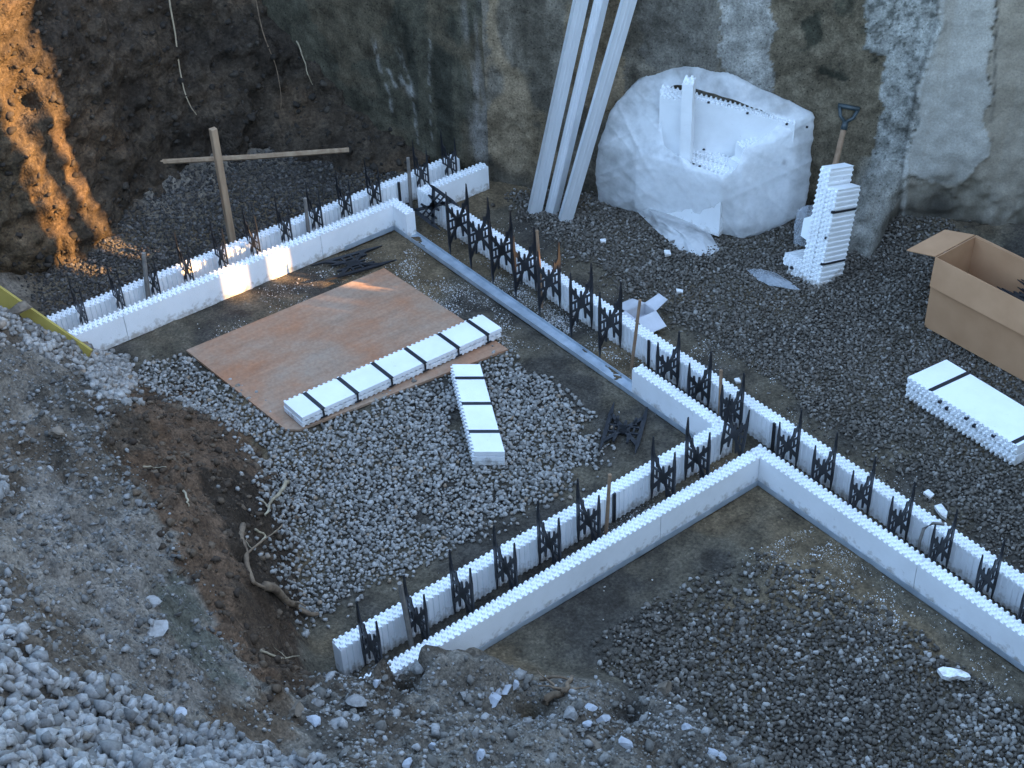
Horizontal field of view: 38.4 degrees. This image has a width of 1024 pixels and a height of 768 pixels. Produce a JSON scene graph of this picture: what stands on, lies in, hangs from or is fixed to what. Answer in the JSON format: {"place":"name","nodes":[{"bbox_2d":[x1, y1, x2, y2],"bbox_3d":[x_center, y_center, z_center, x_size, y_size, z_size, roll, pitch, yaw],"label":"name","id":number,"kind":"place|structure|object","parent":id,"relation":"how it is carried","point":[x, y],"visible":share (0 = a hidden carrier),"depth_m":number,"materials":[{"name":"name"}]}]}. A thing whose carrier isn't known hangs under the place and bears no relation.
{"place":"outdoors","nodes":[
{"label":"outdoors","id":0,"kind":"place"},
{"bbox_2d":[0,473,336,767],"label":"pale gravel","id":1,"kind":"structure","parent":0,"point":[113,743],"depth_m":4.19,"materials":[{"name":"grey gravel"}]},
{"bbox_2d":[0,0,431,274],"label":"dirt bank","id":2,"kind":"structure","parent":0,"point":[36,94],"depth_m":8.61,"materials":[{"name":"soil"}]},
{"bbox_2d":[169,0,196,114],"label":"hanging root","id":3,"kind":"object","parent":2,"relation":"hanging from","point":[177,46],"visible":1,"depth_m":8.87,"materials":[{"name":"brown plant"}]},
{"bbox_2d":[0,0,432,274],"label":"soil clods","id":4,"kind":"object","parent":2,"relation":"on","point":[50,259],"visible":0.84,"depth_m":8.57,"materials":[{"name":"brown soil"}]},
{"bbox_2d":[255,0,280,109],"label":"hanging root","id":5,"kind":"object","parent":2,"relation":"hanging from","point":[267,44],"visible":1,"depth_m":9.06,"materials":[{"name":"brown plant"}]},
{"bbox_2d":[296,41,312,84],"bbox_3d":[-1.302,-2.008,9.197,0.021,0.253,0.143,-24,42,-26],"label":"hanging root","id":6,"kind":"object","parent":2,"relation":"hanging from","point":[303,59],"visible":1,"depth_m":9.18,"materials":[{"name":"plant"}]},
{"bbox_2d":[109,343,615,637],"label":"grey gravel","id":7,"kind":"structure","parent":0,"point":[524,445],"depth_m":6.90,"materials":[{"name":"grey gravel"}]},
{"bbox_2d":[450,364,504,464],"bbox_3d":[-0.171,0.141,7.145,0.154,0.088,0.736,-8,38,-7],"label":"foam board","id":8,"kind":"object","parent":7,"relation":"on","point":[481,430],"visible":1,"depth_m":7.07,"materials":[{"name":"white plastic"}]},
{"bbox_2d":[0,148,1023,767],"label":"ground","id":9,"kind":"structure","parent":0,"point":[564,634],"depth_m":6.23,"materials":[{"name":"soil"}]},
{"bbox_2d":[7,301,31,314],"bbox_3d":[-2.460,-0.375,7.341,0.092,0.064,0.104,19,42,26],"label":"rock","id":10,"kind":"object","parent":9,"relation":"on","point":[18,308],"visible":0.94,"depth_m":7.32,"materials":[{"name":"grey stone"}]},
{"bbox_2d":[47,465,53,472],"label":"rock","id":11,"kind":"object","parent":9,"relation":"on","point":[50,468],"visible":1,"depth_m":5.67,"materials":[{"name":"grey stone"}]},
{"bbox_2d":[48,426,64,437],"bbox_3d":[-1.801,0.192,5.821,0.059,0.033,0.062,-27,43,-28],"label":"rock","id":12,"kind":"object","parent":9,"relation":"on","point":[57,431],"visible":1,"depth_m":5.81,"materials":[{"name":"grey stone"}]},
{"bbox_2d":[0,306,144,405],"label":"pale gravel","id":13,"kind":"structure","parent":9,"relation":"on","point":[116,385],"depth_m":7.13,"materials":[{"name":"grey gravel"}]},
{"bbox_2d":[0,286,92,356],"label":"yellow board","id":14,"kind":"object","parent":13,"relation":"on","point":[8,300],"visible":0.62,"depth_m":7.43,"materials":[{"name":"yellow wood"}]},
{"bbox_2d":[96,405,103,412],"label":"rock","id":15,"kind":"object","parent":9,"relation":"on","point":[99,408],"visible":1,"depth_m":6.32,"materials":[{"name":"grey stone"}]},
{"bbox_2d":[100,634,105,640],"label":"rock","id":16,"kind":"object","parent":9,"relation":"on","point":[102,637],"visible":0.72,"depth_m":4.76,"materials":[{"name":"grey stone"}]},
{"bbox_2d":[0,340,235,714],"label":"soil clods","id":17,"kind":"object","parent":9,"relation":"on","point":[138,623],"visible":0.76,"depth_m":5.22,"materials":[{"name":"soil"}]},
{"bbox_2d":[141,252,150,299],"bbox_3d":[-1.966,-0.522,7.925,0.066,0.417,0.027,-27,43,-28],"label":"rod","id":18,"kind":"object","parent":9,"relation":"on","point":[146,277],"visible":0.59,"depth_m":7.88,"materials":[{"name":"grey metal"}]},
{"bbox_2d":[146,595,160,607],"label":"rock","id":19,"kind":"object","parent":9,"relation":"on","point":[155,601],"visible":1,"depth_m":5.17,"materials":[{"name":"grey stone"}]},
{"bbox_2d":[143,466,165,467],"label":"root","id":20,"kind":"object","parent":9,"relation":"on","point":[153,467],"visible":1,"depth_m":6.02,"materials":[{"name":"brown wood"}]},
{"bbox_2d":[147,620,167,640],"bbox_3d":[-1.215,0.839,5.016,0.095,0.050,0.094,-27,43,-28],"label":"rock","id":21,"kind":"object","parent":9,"relation":"on","point":[158,630],"visible":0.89,"depth_m":5.00,"materials":[{"name":"grey stone"}]},
{"bbox_2d":[175,706,186,715],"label":"rock","id":22,"kind":"object","parent":9,"relation":"on","point":[182,710],"visible":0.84,"depth_m":4.68,"materials":[{"name":"grey stone"}]},
{"bbox_2d":[182,490,189,506],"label":"root","id":23,"kind":"object","parent":9,"relation":"on","point":[185,493],"visible":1,"depth_m":5.77,"materials":[{"name":"brown wood"}]},
{"bbox_2d":[90,385,315,714],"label":"soil clods","id":24,"kind":"object","parent":9,"relation":"on","point":[262,662],"visible":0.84,"depth_m":6.00,"materials":[{"name":"brown soil"}]},
{"bbox_2d":[18,147,400,316],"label":"dark gravel","id":25,"kind":"structure","parent":9,"relation":"on","point":[190,223],"depth_m":8.71,"materials":[{"name":"grey gravel"}]},
{"bbox_2d":[160,127,348,242],"bbox_3d":[-1.528,-1.301,8.613,1.143,0.765,0.634,-6,38,-5],"label":"batter board","id":26,"kind":"object","parent":9,"relation":"on","point":[217,158],"visible":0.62,"depth_m":8.86,"materials":[{"name":"brown wood"}]},
{"bbox_2d":[239,522,282,588],"bbox_3d":[-1.030,0.673,5.928,0.200,0.093,0.392,-2,37,1],"label":"root","id":27,"kind":"object","parent":9,"relation":"on","point":[242,526],"visible":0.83,"depth_m":5.88,"materials":[{"name":"brown plant"}]},
{"bbox_2d":[246,528,275,547],"bbox_3d":[-1.060,0.655,6.064,0.109,0.202,0.292,8,39,14],"label":"root","id":28,"kind":"object","parent":9,"relation":"on","point":[258,531],"visible":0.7,"depth_m":6.19,"materials":[{"name":"brown wood"}]},
{"bbox_2d":[47,129,488,350],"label":"foam form wall","id":29,"kind":"structure","parent":9,"relation":"on","point":[125,313],"depth_m":8.22,"materials":[{"name":"white plastic"}]},
{"bbox_2d":[259,479,289,515],"bbox_3d":[-1.062,0.506,6.550,0.054,0.270,0.514,-1,37,2],"label":"root","id":30,"kind":"object","parent":9,"relation":"on","point":[283,487],"visible":1,"depth_m":6.56,"materials":[{"name":"brown wood"}]},
{"bbox_2d":[260,647,299,658],"bbox_3d":[-0.896,1.039,5.672,0.066,0.351,0.294,0,37,3],"label":"root","id":31,"kind":"object","parent":9,"relation":"on","point":[266,652],"visible":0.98,"depth_m":5.57,"materials":[{"name":"brown wood"}]},
{"bbox_2d":[262,581,318,616],"bbox_3d":[-0.905,0.880,6.001,0.081,0.369,0.250,20,43,27],"label":"root","id":32,"kind":"object","parent":9,"relation":"on","point":[277,591],"visible":1,"depth_m":5.98,"materials":[{"name":"brown plant"}]},
{"bbox_2d":[290,700,303,716],"bbox_3d":[-0.739,1.126,5.065,0.055,0.056,0.057,-27,43,-28],"label":"rock","id":33,"kind":"object","parent":9,"relation":"on","point":[297,708],"visible":1,"depth_m":5.05,"materials":[{"name":"stone"}]},
{"bbox_2d":[303,197,309,233],"bbox_3d":[-1.168,-0.902,8.414,0.034,0.366,0.022,-27,43,-28],"label":"rod","id":34,"kind":"object","parent":9,"relation":"on","point":[306,215],"visible":0.59,"depth_m":8.37,"materials":[{"name":"grey metal"}]},
{"bbox_2d":[306,715,320,726],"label":"rock","id":35,"kind":"object","parent":9,"relation":"on","point":[315,720],"visible":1,"depth_m":5.04,"materials":[{"name":"grey stone"}]},
{"bbox_2d":[311,698,324,706],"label":"rock","id":36,"kind":"object","parent":9,"relation":"on","point":[318,702],"visible":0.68,"depth_m":5.25,"materials":[{"name":"grey stone"}]},
{"bbox_2d":[329,716,340,729],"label":"rock","id":37,"kind":"object","parent":9,"relation":"on","point":[334,722],"visible":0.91,"depth_m":5.09,"materials":[{"name":"grey stone"}]},
{"bbox_2d":[186,268,507,430],"bbox_3d":[-0.865,-0.175,7.670,1.288,0.013,1.098,-27,43,-28],"label":"plywood sheet","id":38,"kind":"object","parent":9,"relation":"on","point":[276,360],"visible":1,"depth_m":7.72,"materials":[{"name":"brown wood"}]},
{"bbox_2d":[284,315,501,426],"bbox_3d":[-0.589,-0.080,7.458,1.204,0.062,0.185,-25,43,-27],"label":"foam board","id":39,"kind":"object","parent":38,"relation":"on","point":[337,394],"visible":1,"depth_m":7.41,"materials":[{"name":"white plastic"}]},
{"bbox_2d":[311,245,396,280],"bbox_3d":[-0.895,-0.686,8.334,0.449,0.011,0.203,-19,40,-26],"label":"loose tie","id":40,"kind":"object","parent":9,"relation":"on","point":[353,263],"visible":1,"depth_m":8.32,"materials":[{"name":"black plastic"}]},
{"bbox_2d":[345,694,366,706],"bbox_3d":[-0.559,1.139,5.261,0.065,0.050,0.078,-27,43,-28],"label":"rock","id":41,"kind":"object","parent":9,"relation":"on","point":[355,700],"visible":1,"depth_m":5.24,"materials":[{"name":"grey stone"}]},
{"bbox_2d":[345,226,393,250],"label":"metal track","id":42,"kind":"structure","parent":9,"relation":"on","point":[368,238],"depth_m":8.54,"materials":[{"name":"metal"}]},
{"bbox_2d":[262,0,489,180],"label":"retaining wall","id":43,"kind":"structure","parent":9,"relation":"on","point":[408,71],"depth_m":8.91,"materials":[{"name":"concrete"}]},
{"bbox_2d":[373,679,380,687],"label":"rock","id":44,"kind":"object","parent":9,"relation":"on","point":[376,682],"visible":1,"depth_m":5.41,"materials":[{"name":"grey stone"}]},
{"bbox_2d":[216,246,539,358],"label":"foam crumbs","id":45,"kind":"object","parent":9,"relation":"on","point":[423,293],"visible":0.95,"depth_m":8.09,"materials":[{"name":"white plastic"}]},
{"bbox_2d":[0,348,776,767],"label":"rubble","id":46,"kind":"object","parent":9,"relation":"on","point":[148,674],"visible":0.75,"depth_m":5.19,"materials":[{"name":"stone"}]},
{"bbox_2d":[397,581,413,648],"bbox_3d":[-0.416,0.954,5.858,0.044,0.466,0.026,-27,43,-28],"label":"rod","id":47,"kind":"object","parent":9,"relation":"on","point":[405,614],"visible":0.79,"depth_m":5.81,"materials":[{"name":"brown metal"}]},
{"bbox_2d":[402,757,411,767],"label":"rock","id":48,"kind":"object","parent":9,"relation":"on","point":[407,762],"visible":1,"depth_m":4.80,"materials":[{"name":"grey stone"}]},
{"bbox_2d":[406,157,412,206],"bbox_3d":[-0.609,-1.182,8.746,0.030,0.366,0.023,-27,43,-28],"label":"rod","id":49,"kind":"object","parent":9,"relation":"on","point":[409,182],"visible":0.79,"depth_m":8.72,"materials":[{"name":"grey metal"}]},
{"bbox_2d":[428,742,435,749],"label":"rock","id":50,"kind":"object","parent":9,"relation":"on","point":[431,745],"visible":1,"depth_m":4.97,"materials":[{"name":"grey stone"}]},
{"bbox_2d":[459,691,467,699],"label":"rock","id":51,"kind":"object","parent":9,"relation":"on","point":[463,694],"visible":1,"depth_m":5.39,"materials":[{"name":"grey stone"}]},
{"bbox_2d":[476,749,485,760],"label":"rock","id":52,"kind":"object","parent":9,"relation":"on","point":[481,753],"visible":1,"depth_m":4.96,"materials":[{"name":"grey stone"}]},
{"bbox_2d":[502,684,511,694],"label":"rock","id":53,"kind":"object","parent":9,"relation":"on","point":[506,690],"visible":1,"depth_m":5.53,"materials":[{"name":"grey stone"}]},
{"bbox_2d":[513,679,518,689],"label":"rock","id":54,"kind":"object","parent":9,"relation":"on","point":[515,684],"visible":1,"depth_m":5.60,"materials":[{"name":"grey stone"}]},
{"bbox_2d":[298,658,771,767],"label":"rubble","id":55,"kind":"object","parent":9,"relation":"on","point":[437,732],"visible":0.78,"depth_m":5.24,"materials":[{"name":"stone"}]},
{"bbox_2d":[489,692,501,707],"bbox_3d":[-0.068,1.172,5.441,0.049,0.033,0.068,19,42,26],"label":"rock","id":56,"kind":"object","parent":55,"relation":"on","point":[494,698],"visible":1,"depth_m":5.43,"materials":[{"name":"grey stone"}]},
{"bbox_2d":[537,669,589,705],"bbox_3d":[0.194,1.156,5.618,0.194,0.104,0.130,-5,37,-3],"label":"root","id":57,"kind":"object","parent":55,"relation":"on","point":[548,697],"visible":1,"depth_m":5.57,"materials":[{"name":"brown plant"}]},
{"bbox_2d":[535,230,543,308],"bbox_3d":[0.148,-0.599,7.847,0.018,0.477,0.086,-9,38,-8],"label":"stick","id":58,"kind":"object","parent":9,"relation":"on","point":[537,243],"visible":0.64,"depth_m":7.77,"materials":[{"name":"brown wood"}]},
{"bbox_2d":[394,226,693,437],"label":"metal track","id":59,"kind":"structure","parent":9,"relation":"on","point":[591,360],"depth_m":7.84,"materials":[{"name":"metal"}]},
{"bbox_2d":[332,394,758,677],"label":"foam form wall","id":60,"kind":"structure","parent":9,"relation":"on","point":[375,638],"depth_m":6.23,"materials":[{"name":"white plastic"}]},
{"bbox_2d":[539,675,572,680],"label":"root","id":61,"kind":"object","parent":9,"relation":"on","point":[551,677],"visible":0.92,"depth_m":5.65,"materials":[{"name":"brown plant"}]},
{"bbox_2d":[528,0,588,213],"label":"metal stud","id":62,"kind":"object","parent":9,"relation":"on","point":[576,20],"visible":1,"depth_m":8.34,"materials":[{"name":"metal"}]},
{"bbox_2d":[563,706,576,719],"bbox_3d":[0.213,1.196,5.312,0.051,0.064,0.051,8,39,14],"label":"rock","id":63,"kind":"object","parent":9,"relation":"on","point":[570,712],"visible":1,"depth_m":5.29,"materials":[{"name":"grey stone"}]},
{"bbox_2d":[545,0,608,213],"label":"metal stud","id":64,"kind":"object","parent":9,"relation":"on","point":[584,73],"visible":1,"depth_m":8.32,"materials":[{"name":"metal"}]},
{"bbox_2d":[427,234,731,531],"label":"foam crumbs","id":65,"kind":"object","parent":9,"relation":"on","point":[552,317],"visible":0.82,"depth_m":7.86,"materials":[{"name":"plastic"}]},
{"bbox_2d":[582,720,592,727],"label":"rock","id":66,"kind":"object","parent":9,"relation":"on","point":[587,724],"visible":1,"depth_m":5.28,"materials":[{"name":"grey stone"}]},
{"bbox_2d":[585,703,597,711],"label":"rock","id":67,"kind":"object","parent":9,"relation":"on","point":[591,707],"visible":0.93,"depth_m":5.44,"materials":[{"name":"grey stone"}]},
{"bbox_2d":[586,734,601,750],"bbox_3d":[0.294,1.268,5.179,0.034,0.040,0.086,-27,43,-28],"label":"root","id":68,"kind":"object","parent":9,"relation":"on","point":[597,745],"visible":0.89,"depth_m":5.17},
{"bbox_2d":[558,0,636,221],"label":"metal stud","id":69,"kind":"object","parent":9,"relation":"on","point":[615,46],"visible":1,"depth_m":8.25,"materials":[{"name":"metal"}]},
{"bbox_2d":[197,244,1007,752],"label":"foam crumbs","id":70,"kind":"object","parent":9,"relation":"on","point":[655,414],"visible":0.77,"depth_m":6.68,"materials":[{"name":"white plastic"}]},
{"bbox_2d":[596,714,610,722],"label":"rock","id":71,"kind":"object","parent":9,"relation":"on","point":[605,718],"visible":0.81,"depth_m":5.38,"materials":[{"name":"grey stone"}]},
{"bbox_2d":[604,473,611,534],"bbox_3d":[0.411,0.557,6.356,0.038,0.431,0.021,-27,43,-28],"label":"stick","id":72,"kind":"object","parent":9,"relation":"on","point":[607,504],"visible":0.79,"depth_m":6.32,"materials":[{"name":"wood"}]},
{"bbox_2d":[478,481,757,650],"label":"metal track","id":73,"kind":"structure","parent":9,"relation":"on","point":[612,570],"depth_m":6.32,"materials":[{"name":"metal"}]},
{"bbox_2d":[600,402,647,453],"bbox_3d":[0.539,0.213,7.069,0.187,0.010,0.414,6,34,11],"label":"loose tie","id":74,"kind":"object","parent":9,"relation":"on","point":[624,428],"visible":1,"depth_m":7.05,"materials":[{"name":"black plastic"}]},
{"bbox_2d":[618,736,632,748],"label":"rock","id":75,"kind":"object","parent":9,"relation":"on","point":[625,743],"visible":1,"depth_m":5.09,"materials":[{"name":"grey stone"}]},
{"bbox_2d":[630,299,640,367],"bbox_3d":[0.617,-0.235,7.362,0.056,0.451,0.018,1,38,5],"label":"stick","id":76,"kind":"object","parent":9,"relation":"on","point":[635,334],"visible":0.95,"depth_m":7.34,"materials":[{"name":"brown wood"}]},
{"bbox_2d":[622,294,667,331],"bbox_3d":[0.679,-0.367,7.763,0.297,0.108,0.280,8,39,14],"label":"carton","id":77,"kind":"object","parent":9,"relation":"on","point":[650,319],"visible":0.69,"depth_m":7.77,"materials":[{"name":"white cardboard"}]},
{"bbox_2d":[656,680,671,695],"bbox_3d":[0.591,1.188,5.756,0.064,0.069,0.085,14,40,20],"label":"rock","id":78,"kind":"object","parent":9,"relation":"on","point":[664,687],"visible":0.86,"depth_m":5.74,"materials":[{"name":"grey stone"}]},
{"bbox_2d":[664,250,670,256],"bbox_3d":[0.877,-0.737,8.293,0.035,0.014,0.053,-3,37,0],"label":"foam scrap","id":79,"kind":"object","parent":9,"relation":"on","point":[667,253],"visible":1,"depth_m":8.28,"materials":[{"name":"white plastic"}]},
{"bbox_2d":[676,289,682,293],"bbox_3d":[0.912,-0.505,7.991,0.036,0.010,0.039,-3,37,-1],"label":"foam scrap","id":80,"kind":"object","parent":9,"relation":"on","point":[678,291],"visible":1,"depth_m":7.98,"materials":[{"name":"white plastic"}]},
{"bbox_2d":[681,723,692,729],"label":"rock","id":81,"kind":"object","parent":9,"relation":"on","point":[685,726],"visible":1,"depth_m":5.34,"materials":[{"name":"grey stone"}]},
{"bbox_2d":[595,67,814,237],"bbox_3d":[1.066,-1.294,8.367,1.249,0.999,0.435,8,39,14],"label":"foam bundle","id":82,"kind":"object","parent":9,"relation":"on","point":[714,166],"visible":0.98,"depth_m":8.32,"materials":[{"name":"white plastic"}]},
{"bbox_2d":[707,748,718,756],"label":"rock","id":83,"kind":"object","parent":9,"relation":"on","point":[712,751],"visible":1,"depth_m":5.24,"materials":[{"name":"grey stone"}]},
{"bbox_2d":[408,183,1023,665],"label":"foam form wall","id":84,"kind":"structure","parent":9,"relation":"on","point":[978,567],"depth_m":6.64,"materials":[{"name":"white plastic"}]},
{"bbox_2d":[917,522,944,553],"bbox_3d":[1.766,0.669,6.223,0.094,0.252,0.018,12,40,19],"label":"bent cable","id":85,"kind":"object","parent":84,"relation":"attached to","point":[922,534],"visible":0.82,"depth_m":6.20,"materials":[{"name":"grey metal"}]},
{"bbox_2d":[718,369,722,415],"bbox_3d":[0.991,0.086,7.006,0.019,0.347,0.065,-1,37,2],"label":"stick","id":86,"kind":"object","parent":9,"relation":"on","point":[720,377],"visible":0.5,"depth_m":6.95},
{"bbox_2d":[718,752,726,760],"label":"rock","id":87,"kind":"object","parent":9,"relation":"on","point":[722,756],"visible":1,"depth_m":5.23,"materials":[{"name":"grey stone"}]},
{"bbox_2d":[734,378,740,383],"bbox_3d":[1.126,-0.017,7.338,0.027,0.010,0.036,-8,38,-7],"label":"foam scrap","id":88,"kind":"object","parent":9,"relation":"on","point":[737,380],"visible":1,"depth_m":7.33,"materials":[{"name":"white plastic"}]},
{"bbox_2d":[481,0,1023,257],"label":"retaining wall","id":89,"kind":"structure","parent":9,"relation":"on","point":[933,90],"depth_m":8.13,"materials":[{"name":"concrete"}]},
{"bbox_2d":[491,188,1023,572],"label":"dark gravel","id":90,"kind":"structure","parent":9,"relation":"on","point":[922,432],"depth_m":7.72,"materials":[{"name":"grey gravel"}]},
{"bbox_2d":[634,207,718,255],"bbox_3d":[0.968,-0.922,8.492,0.258,0.068,0.661,-19,40,-21],"label":"plastic sheet","id":91,"kind":"object","parent":90,"relation":"on","point":[681,235],"visible":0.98,"depth_m":8.38,"materials":[{"name":"white plastic"}]},
{"bbox_2d":[757,274,796,289],"bbox_3d":[1.426,-0.579,8.034,0.120,0.044,0.331,-27,43,-28],"label":"plastic film","id":92,"kind":"object","parent":90,"relation":"on","point":[776,282],"visible":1,"depth_m":7.99,"materials":[{"name":"white plastic"}]},
{"bbox_2d":[905,359,1023,465],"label":"foam board","id":93,"kind":"object","parent":90,"relation":"on","point":[959,399],"visible":1,"depth_m":6.95,"materials":[{"name":"white plastic"}]},
{"bbox_2d":[907,230,1023,380],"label":"cardboard box","id":94,"kind":"object","parent":90,"relation":"on","point":[973,308],"visible":1,"depth_m":7.41,"materials":[{"name":"brown cardboard"}]},
{"bbox_2d":[498,218,1019,563],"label":"foam crumbs","id":95,"kind":"object","parent":9,"relation":"on","point":[755,387],"visible":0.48,"depth_m":7.49,"materials":[{"name":"plastic"}]},
{"bbox_2d":[591,547,1023,767],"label":"dark gravel","id":96,"kind":"structure","parent":9,"relation":"on","point":[905,738],"depth_m":5.80,"materials":[{"name":"grey gravel"}]},
{"bbox_2d":[937,667,970,680],"bbox_3d":[1.736,1.142,5.777,0.125,0.020,0.053,5,38,11],"label":"foam scrap","id":97,"kind":"object","parent":96,"relation":"on","point":[947,673],"visible":1,"depth_m":5.77,"materials":[{"name":"white plastic"}]},
{"bbox_2d":[783,163,860,288],"bbox_3d":[1.702,-0.860,7.986,0.395,0.696,0.284,-27,43,-28],"label":"foam corner block","id":98,"kind":"object","parent":9,"relation":"on","point":[819,260],"depth_m":7.91,"materials":[{"name":"white plastic"}]},
{"bbox_2d":[801,103,859,239],"bbox_3d":[1.779,-1.166,8.219,0.199,0.714,0.396,12,40,19],"label":"shovel","id":99,"kind":"object","parent":9,"relation":"on","point":[806,220],"visible":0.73,"depth_m":8.16,"materials":[{"name":"wood"},{"name":"black plastic"},{"name":"steel"}]},
{"bbox_2d":[712,527,1021,767],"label":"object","id":100,"kind":"object","parent":9,"relation":"on","point":[881,608],"visible":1,"depth_m":6.11,"materials":[{"name":"grey gravel"}]},
{"bbox_2d":[758,480,1023,671],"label":"metal track","id":101,"kind":"structure","parent":9,"relation":"on","point":[971,632],"depth_m":6.20,"materials":[{"name":"metal"}]},
{"bbox_2d":[923,489,933,499],"bbox_3d":[1.878,0.497,6.619,0.033,0.012,0.051,-20,41,-21],"label":"foam scrap","id":102,"kind":"object","parent":9,"relation":"on","point":[928,494],"visible":1,"depth_m":6.61,"materials":[{"name":"white plastic"}]},
{"bbox_2d":[934,504,946,520],"bbox_3d":[1.908,0.570,6.520,0.038,0.015,0.095,-11,38,-11],"label":"foam scrap","id":103,"kind":"object","parent":9,"relation":"on","point":[941,510],"visible":1,"depth_m":6.52,"materials":[{"name":"white plastic"}]},
{"label":"spare tie","id":104,"kind":"object","parent":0,"visible":0},
{"bbox_2d":[997,279,1023,298],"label":"spare tie","id":105,"kind":"object","parent":104,"relation":"on","point":[1013,291],"visible":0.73,"depth_m":7.31,"materials":[{"name":"black plastic"}]},
{"bbox_2d":[1002,279,1023,301],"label":"spare tie","id":106,"kind":"object","parent":105,"relation":"on","point":[1018,296],"visible":0.96,"depth_m":7.25,"materials":[{"name":"black plastic"}]}
]}

